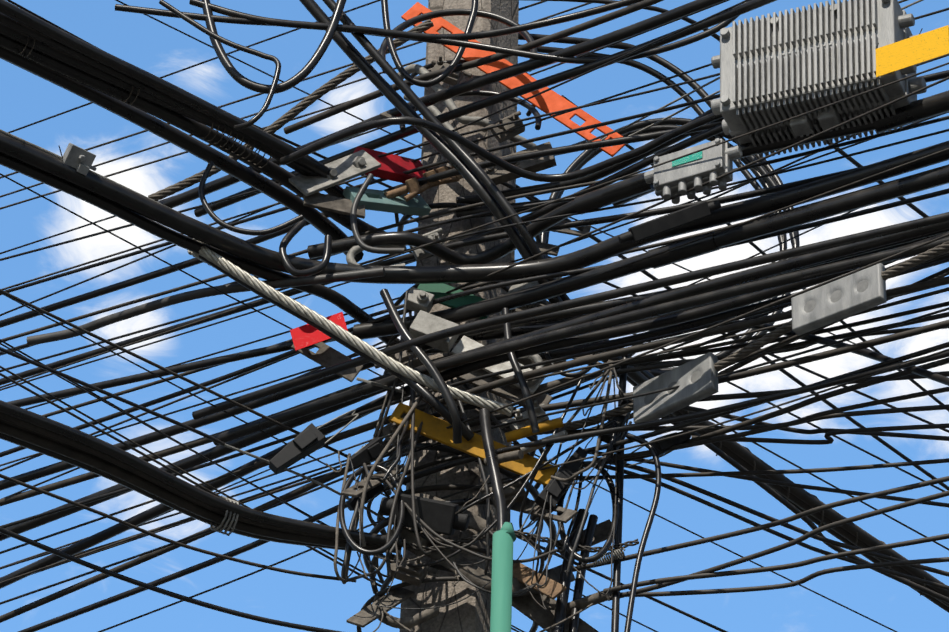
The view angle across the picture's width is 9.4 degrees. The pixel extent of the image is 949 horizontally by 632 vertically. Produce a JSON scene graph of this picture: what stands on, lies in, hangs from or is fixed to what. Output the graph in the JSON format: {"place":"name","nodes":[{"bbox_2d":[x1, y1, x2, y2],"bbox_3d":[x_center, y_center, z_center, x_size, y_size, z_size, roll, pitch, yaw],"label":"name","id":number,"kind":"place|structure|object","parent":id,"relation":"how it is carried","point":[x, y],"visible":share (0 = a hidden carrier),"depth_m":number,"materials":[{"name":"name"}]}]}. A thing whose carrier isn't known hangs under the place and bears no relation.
{"place":"outdoors","nodes":[
{"label":"outdoors","id":0,"kind":"place"},
{"bbox_2d":[384,169,459,201],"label":"rusty tubes","id":1,"kind":"object","parent":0,"point":[399,191],"visible":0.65,"depth_m":11.45},
{"bbox_2d":[0,0,948,631],"label":"sky","id":2,"kind":"structure","parent":0,"point":[26,98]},
{"bbox_2d":[17,19,948,631],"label":"cables","id":3,"kind":"object","parent":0,"point":[583,603],"visible":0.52,"depth_m":10.99,"materials":[{"name":"black rubber"}]},
{"bbox_2d":[505,417,563,442],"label":"yellow tubes","id":4,"kind":"object","parent":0,"point":[526,431],"visible":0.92,"depth_m":11.00},
{"label":"ground","id":5,"kind":"structure","parent":0,"visible":0},
{"bbox_2d":[399,0,518,631],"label":"pole","id":6,"kind":"object","parent":5,"relation":"on","point":[472,613],"visible":0.33,"depth_m":11.45,"materials":[{"name":"concrete"}]},
{"bbox_2d":[187,238,513,415],"bbox_3d":[-0.241,0.029,11.111,0.641,0.387,0.107,1,-36,1],"label":"steel cable","id":7,"kind":"object","parent":6,"relation":"attached to","point":[325,323],"visible":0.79,"depth_m":11.07,"materials":[{"name":"silver metal"}]},
{"bbox_2d":[417,283,487,319],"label":"bracket","id":8,"kind":"object","parent":6,"relation":"attached to","point":[439,290],"visible":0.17,"depth_m":11.27,"materials":[{"name":"metal"}]},
{"bbox_2d":[389,402,557,485],"bbox_3d":[-0.003,0.245,11.024,0.327,0.187,0.009,1,-36,1],"label":"yellow bracket","id":9,"kind":"object","parent":6,"relation":"attached to","point":[434,428],"visible":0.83,"depth_m":11.02,"materials":[{"name":"metal"}]},
{"bbox_2d":[0,0,948,631],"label":"cables","id":10,"kind":"object","parent":6,"relation":"attached to","point":[104,80],"depth_m":11.20,"materials":[{"name":"black rubber"}]},
{"bbox_2d":[61,143,96,175],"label":"cable clamp","id":11,"kind":"object","parent":10,"relation":"attached to","point":[80,160],"visible":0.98,"depth_m":11.00,"materials":[{"name":"metal"}]},
{"bbox_2d":[269,423,325,474],"bbox_3d":[-0.336,0.253,10.944,0.106,0.106,0.044,1,-36,1],"label":"cable clamp","id":12,"kind":"object","parent":10,"relation":"attached to","point":[307,440],"visible":1,"depth_m":10.93,"materials":[{"name":"black plastic"}]},
{"bbox_2d":[290,312,347,350],"bbox_3d":[-0.302,0.029,11.183,0.113,0.096,0.001,1,-36,1],"label":"red tag","id":13,"kind":"object","parent":10,"relation":"attached to","point":[306,335],"visible":0.79,"depth_m":11.18,"materials":[{"name":"red plastic"}]},
{"bbox_2d":[291,342,362,381],"bbox_3d":[-0.286,0.079,11.208,0.142,0.104,0.008,7,-37,-7],"label":"bracket","id":14,"kind":"object","parent":10,"relation":"attached to","point":[325,355],"visible":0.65,"depth_m":11.20,"materials":[{"name":"metal"}]},
{"bbox_2d":[303,193,364,218],"bbox_3d":[-0.277,-0.220,11.379,0.126,0.039,0.013,12,-38,-14],"label":"plate","id":15,"kind":"object","parent":10,"relation":"attached to","point":[339,205],"visible":0.83,"depth_m":11.37,"materials":[{"name":"metal"}]},
{"bbox_2d":[289,150,380,195],"bbox_3d":[-0.276,-0.283,11.413,0.182,0.155,0.029,10,-37,-12],"label":"plate","id":16,"kind":"object","parent":10,"relation":"attached to","point":[345,168],"visible":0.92,"depth_m":11.40,"materials":[{"name":"metal"}]},
{"bbox_2d":[327,156,366,178],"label":"bolts","id":17,"kind":"object","parent":16,"relation":"attached to","point":[358,161],"visible":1,"depth_m":11.42,"materials":[{"name":"metal"}]},
{"bbox_2d":[345,476,384,510],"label":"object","id":18,"kind":"object","parent":10,"relation":"attached to","point":[350,504],"visible":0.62,"depth_m":10.99,"materials":[{"name":"black plastic"}]},
{"bbox_2d":[346,437,387,467],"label":"cable clamp","id":19,"kind":"object","parent":10,"relation":"attached to","point":[372,449],"visible":0.94,"depth_m":11.02,"materials":[{"name":"black plastic"}]},
{"bbox_2d":[341,466,408,496],"bbox_3d":[-0.190,0.314,10.992,0.032,0.185,0.188,-19,-41,26],"label":"standoff","id":20,"kind":"object","parent":10,"relation":"attached to","point":[352,491],"visible":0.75,"depth_m":10.95,"materials":[{"name":"metal"}]},
{"bbox_2d":[346,588,414,627],"bbox_3d":[-0.177,0.549,10.881,0.148,0.155,0.032,31,-45,-34],"label":"standoff","id":21,"kind":"object","parent":10,"relation":"attached to","point":[367,615],"visible":0.92,"depth_m":10.87,"materials":[{"name":"metal"}]},
{"bbox_2d":[356,377,405,393],"bbox_3d":[-0.172,0.137,11.123,0.031,0.098,0.176,-16,-40,22],"label":"rod","id":22,"kind":"object","parent":10,"relation":"attached to","point":[377,384],"visible":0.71,"depth_m":11.06,"materials":[{"name":"metal"}]},
{"bbox_2d":[343,186,430,215],"bbox_3d":[-0.174,-0.228,11.458,0.191,0.106,0.038,23,-41,-26],"label":"teal bracket","id":23,"kind":"object","parent":10,"relation":"attached to","point":[378,200],"visible":0.69,"depth_m":11.45,"materials":[{"name":"metal"}]},
{"bbox_2d":[353,146,426,182],"bbox_3d":[-0.164,-0.297,11.515,0.169,0.105,0.044,24,-42,-27],"label":"red bracket","id":24,"kind":"object","parent":10,"relation":"attached to","point":[393,167],"visible":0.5,"depth_m":11.50,"materials":[{"name":"metal"}]},
{"bbox_2d":[373,413,415,447],"bbox_3d":[-0.149,0.204,11.084,0.090,0.089,0.052,1,-36,1],"label":"clamp","id":25,"kind":"object","parent":10,"relation":"attached to","point":[390,427],"visible":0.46,"depth_m":11.08,"materials":[{"name":"metal"}]},
{"bbox_2d":[374,346,422,375],"bbox_3d":[-0.147,0.078,11.182,0.096,0.081,0.062,1,-36,1],"label":"clamp","id":26,"kind":"object","parent":10,"relation":"attached to","point":[417,362],"visible":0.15,"depth_m":11.17,"materials":[{"name":"metal"}]},
{"bbox_2d":[380,95,426,117],"bbox_3d":[-0.133,-0.419,11.605,0.129,0.121,0.023,26,-43,-29],"label":"standoff","id":27,"kind":"object","parent":10,"relation":"attached to","point":[385,114],"visible":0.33,"depth_m":11.55,"materials":[{"name":"metal"}]},
{"bbox_2d":[391,525,428,555],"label":"band clamp","id":28,"kind":"object","parent":10,"relation":"attached to","point":[408,535],"visible":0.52,"depth_m":10.94,"materials":[{"name":"metal"}]},
{"bbox_2d":[387,550,436,586],"bbox_3d":[-0.118,0.469,10.915,0.096,0.078,0.059,1,-36,1],"label":"clamp","id":29,"kind":"object","parent":10,"relation":"attached to","point":[415,576],"visible":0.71,"depth_m":10.91,"materials":[{"name":"metal"}]},
{"bbox_2d":[379,493,469,534],"bbox_3d":[-0.095,0.376,10.940,0.172,0.096,0.071,1,-36,1],"label":"junction box","id":30,"kind":"object","parent":10,"relation":"attached to","point":[439,517],"visible":0.75,"depth_m":10.92,"materials":[{"name":"black plastic"}]},
{"bbox_2d":[406,228,442,260],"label":"clamp","id":31,"kind":"object","parent":10,"relation":"attached to","point":[419,254],"visible":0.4,"depth_m":11.37,"materials":[{"name":"metal"}]},
{"bbox_2d":[404,287,458,352],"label":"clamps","id":32,"kind":"object","parent":10,"relation":"attached to","point":[420,302],"visible":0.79,"depth_m":11.18,"materials":[{"name":"metal"}]},
{"bbox_2d":[405,165,462,192],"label":"rusty clamps","id":33,"kind":"object","parent":10,"relation":"attached to","point":[412,185],"visible":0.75,"depth_m":11.45,"materials":[{"name":"brown metal"}]},
{"bbox_2d":[431,55,471,84],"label":"clamp","id":34,"kind":"object","parent":10,"relation":"attached to","point":[454,78],"visible":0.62,"depth_m":11.62,"materials":[{"name":"metal"}]},
{"bbox_2d":[410,493,513,535],"bbox_3d":[-0.040,0.381,11.053,0.238,0.110,0.058,-2,-36,5],"label":"bracket","id":35,"kind":"object","parent":10,"relation":"attached to","point":[477,523],"visible":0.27,"depth_m":11.02,"materials":[{"name":"metal"}]},
{"bbox_2d":[406,527,574,596],"bbox_3d":[0.013,0.473,11.003,0.371,0.189,0.120,3,-36,-2],"label":"crossarm","id":36,"kind":"object","parent":10,"relation":"attached to","point":[475,575],"visible":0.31,"depth_m":10.94,"materials":[{"name":"metal"}]},
{"bbox_2d":[451,336,544,393],"bbox_3d":[0.046,0.095,11.159,0.183,0.134,0.009,1,-36,1],"label":"white bracket","id":37,"kind":"object","parent":10,"relation":"attached to","point":[465,343],"visible":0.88,"depth_m":11.15,"materials":[{"name":"metal"}]},
{"bbox_2d":[450,354,551,407],"bbox_3d":[0.043,0.131,11.157,0.218,0.140,0.009,1,-36,1],"label":"bracket","id":38,"kind":"object","parent":10,"relation":"attached to","point":[509,393],"visible":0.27,"depth_m":11.14,"materials":[{"name":"metal"}]},
{"bbox_2d":[490,522,515,631],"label":"conduit","id":39,"kind":"object","parent":10,"relation":"attached to","point":[504,537],"visible":1,"depth_m":10.70,"materials":[{"name":"teal plastic"}]},
{"bbox_2d":[480,477,526,507],"bbox_3d":[0.055,0.323,10.995,0.090,0.073,0.052,1,-36,1],"label":"clamp","id":40,"kind":"object","parent":10,"relation":"attached to","point":[510,492],"visible":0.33,"depth_m":10.99,"materials":[{"name":"metal"}]},
{"bbox_2d":[483,111,524,142],"bbox_3d":[0.059,-0.391,11.546,0.086,0.078,0.050,1,-36,1],"label":"clamp","id":41,"kind":"object","parent":10,"relation":"attached to","point":[501,138],"visible":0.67,"depth_m":11.54,"materials":[{"name":"metal"}]},
{"bbox_2d":[401,2,625,156],"bbox_3d":[0.080,-0.481,11.681,0.468,0.406,0.006,-1,-36,3],"label":"crossarm","id":42,"kind":"object","parent":10,"relation":"attached to","point":[549,101],"visible":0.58,"depth_m":11.65,"materials":[{"name":"paint"}]},
{"bbox_2d":[483,142,556,184],"bbox_3d":[0.082,-0.300,11.498,0.166,0.085,0.027,-8,-37,13],"label":"bracket","id":43,"kind":"object","parent":10,"relation":"attached to","point":[500,175],"visible":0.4,"depth_m":11.48,"materials":[{"name":"metal"}]},
{"bbox_2d":[485,150,538,173],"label":"bolts","id":44,"kind":"object","parent":43,"relation":"attached to","point":[490,170],"visible":0.38,"depth_m":11.48,"materials":[{"name":"grey metal"}]},
{"bbox_2d":[500,400,548,429],"bbox_3d":[0.097,0.189,11.071,0.097,0.087,0.060,1,-36,1],"label":"clamp","id":45,"kind":"object","parent":10,"relation":"attached to","point":[539,410],"visible":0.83,"depth_m":11.06,"materials":[{"name":"metal"}]},
{"bbox_2d":[509,303,543,312],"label":"clamp","id":46,"kind":"object","parent":10,"relation":"attached to","point":[533,305],"visible":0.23,"depth_m":11.27,"materials":[{"name":"metal"}]},
{"bbox_2d":[508,277,561,293],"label":"bracket","id":47,"kind":"object","parent":10,"relation":"attached to","point":[517,287],"visible":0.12,"depth_m":11.35,"materials":[{"name":"metal"}]},
{"bbox_2d":[512,563,566,599],"bbox_3d":[0.113,0.500,10.935,0.150,0.137,0.019,-24,-44,31],"label":"standoff","id":48,"kind":"object","parent":10,"relation":"attached to","point":[550,588],"visible":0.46,"depth_m":10.92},
{"bbox_2d":[506,499,577,522],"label":"bracket","id":49,"kind":"object","parent":10,"relation":"attached to","point":[567,515],"visible":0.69,"depth_m":10.94,"materials":[{"name":"metal"}]},
{"bbox_2d":[517,347,569,369],"bbox_3d":[0.122,0.086,11.214,0.144,0.096,0.058,1,-36,1],"label":"sbox","id":50,"kind":"object","parent":10,"relation":"attached to","point":[525,361],"depth_m":11.19,"materials":[{"name":"metal"}]},
{"bbox_2d":[536,241,559,255],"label":"bracket","id":51,"kind":"object","parent":10,"relation":"attached to","point":[543,247],"visible":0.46,"depth_m":11.47,"materials":[{"name":"metal"}]},
{"bbox_2d":[512,593,597,631],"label":"bottom bar","id":52,"kind":"object","parent":10,"relation":"attached to","point":[528,606],"visible":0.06,"depth_m":10.95,"materials":[{"name":"metal"}]},
{"bbox_2d":[535,447,587,509],"bbox_3d":[0.165,0.311,10.974,0.101,0.140,0.045,1,-36,1],"label":"cable clamp","id":53,"kind":"object","parent":10,"relation":"attached to","point":[555,489],"visible":0.92,"depth_m":10.95,"materials":[{"name":"black plastic"}]},
{"bbox_2d":[535,218,590,237],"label":"bracket","id":54,"kind":"object","parent":10,"relation":"attached to","point":[586,229],"visible":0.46,"depth_m":11.46,"materials":[{"name":"metal"}]},
{"bbox_2d":[556,519,611,554],"bbox_3d":[0.215,0.427,11.063,0.125,0.093,0.013,1,-36,1],"label":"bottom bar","id":55,"kind":"object","parent":10,"relation":"attached to","point":[602,531],"visible":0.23,"depth_m":11.06,"materials":[{"name":"metal"}]},
{"bbox_2d":[573,345,618,370],"bbox_3d":[0.183,0.063,11.231,0.198,0.126,0.009,-3,-37,6],"label":"dark bar","id":56,"kind":"object","parent":10,"relation":"attached to","point":[610,360],"visible":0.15,"depth_m":11.20,"materials":[{"name":"metal"}]},
{"bbox_2d":[600,400,630,443],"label":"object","id":57,"kind":"object","parent":10,"relation":"attached to","point":[621,420],"visible":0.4,"depth_m":11.04,"materials":[{"name":"black plastic"}]},
{"bbox_2d":[618,200,720,243],"bbox_3d":[0.371,-0.179,10.949,0.195,0.103,0.034,1,-36,1],"label":"splice closure","id":58,"kind":"object","parent":10,"relation":"attached to","point":[670,221],"visible":1,"depth_m":10.94,"materials":[{"name":"black plastic"}]},
{"bbox_2d":[652,430,690,456],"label":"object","id":59,"kind":"object","parent":10,"relation":"attached to","point":[662,447],"visible":0.79,"depth_m":10.98,"materials":[{"name":"black plastic"}]},
{"bbox_2d":[633,352,717,422],"bbox_3d":[0.383,0.141,10.952,0.188,0.081,0.031,-25,-44,32],"label":"plate","id":60,"kind":"object","parent":10,"relation":"attached to","point":[687,392],"visible":0.94,"depth_m":10.93,"materials":[{"name":"metal"}]},
{"bbox_2d":[644,371,700,403],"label":"plate dimples","id":61,"kind":"object","parent":60,"relation":"attached to","point":[695,378],"visible":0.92,"depth_m":10.94,"materials":[{"name":"grey metal"}]},
{"bbox_2d":[644,138,742,203],"bbox_3d":[0.416,-0.274,11.011,0.200,0.097,0.056,-16,-40,23],"label":"terminal box","id":62,"kind":"object","parent":10,"relation":"attached to","point":[668,180],"visible":0.98,"depth_m":10.99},
{"bbox_2d":[672,151,701,166],"bbox_3d":[0.406,-0.300,11.005,0.057,0.018,0.030,1,-36,1],"label":"label","id":63,"kind":"object","parent":62,"relation":"attached to","point":[692,157],"visible":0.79,"depth_m":11.00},
{"bbox_2d":[711,0,926,154],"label":"amplifier housing","id":64,"kind":"object","parent":10,"relation":"attached to","point":[895,21],"visible":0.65,"depth_m":10.97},
{"bbox_2d":[720,0,902,157],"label":"heat sink fins","id":65,"kind":"object","parent":64,"relation":"attached to","point":[744,76],"visible":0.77,"depth_m":10.97,"materials":[{"name":"grey metal"}]},
{"bbox_2d":[876,25,948,76],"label":"yellow tag","id":66,"kind":"object","parent":64,"relation":"attached to","point":[912,51],"visible":0.91,"depth_m":10.84,"materials":[{"name":"yellow plastic"}]},
{"bbox_2d":[791,263,886,335],"bbox_3d":[0.678,-0.031,10.706,0.192,0.081,0.031,-22,-42,28],"label":"plate","id":67,"kind":"object","parent":10,"relation":"attached to","point":[850,302],"visible":0.92,"depth_m":10.69,"materials":[{"name":"metal"}]},
{"bbox_2d":[804,280,867,312],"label":"plate dimples","id":68,"kind":"object","parent":67,"relation":"attached to","point":[836,296],"visible":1,"depth_m":10.70,"materials":[{"name":"grey metal"}]},
{"bbox_2d":[0,0,948,631],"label":"cables","id":69,"kind":"object","parent":6,"relation":"attached to","point":[808,508],"visible":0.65,"depth_m":11.06,"materials":[{"name":"black rubber"}]}
]}

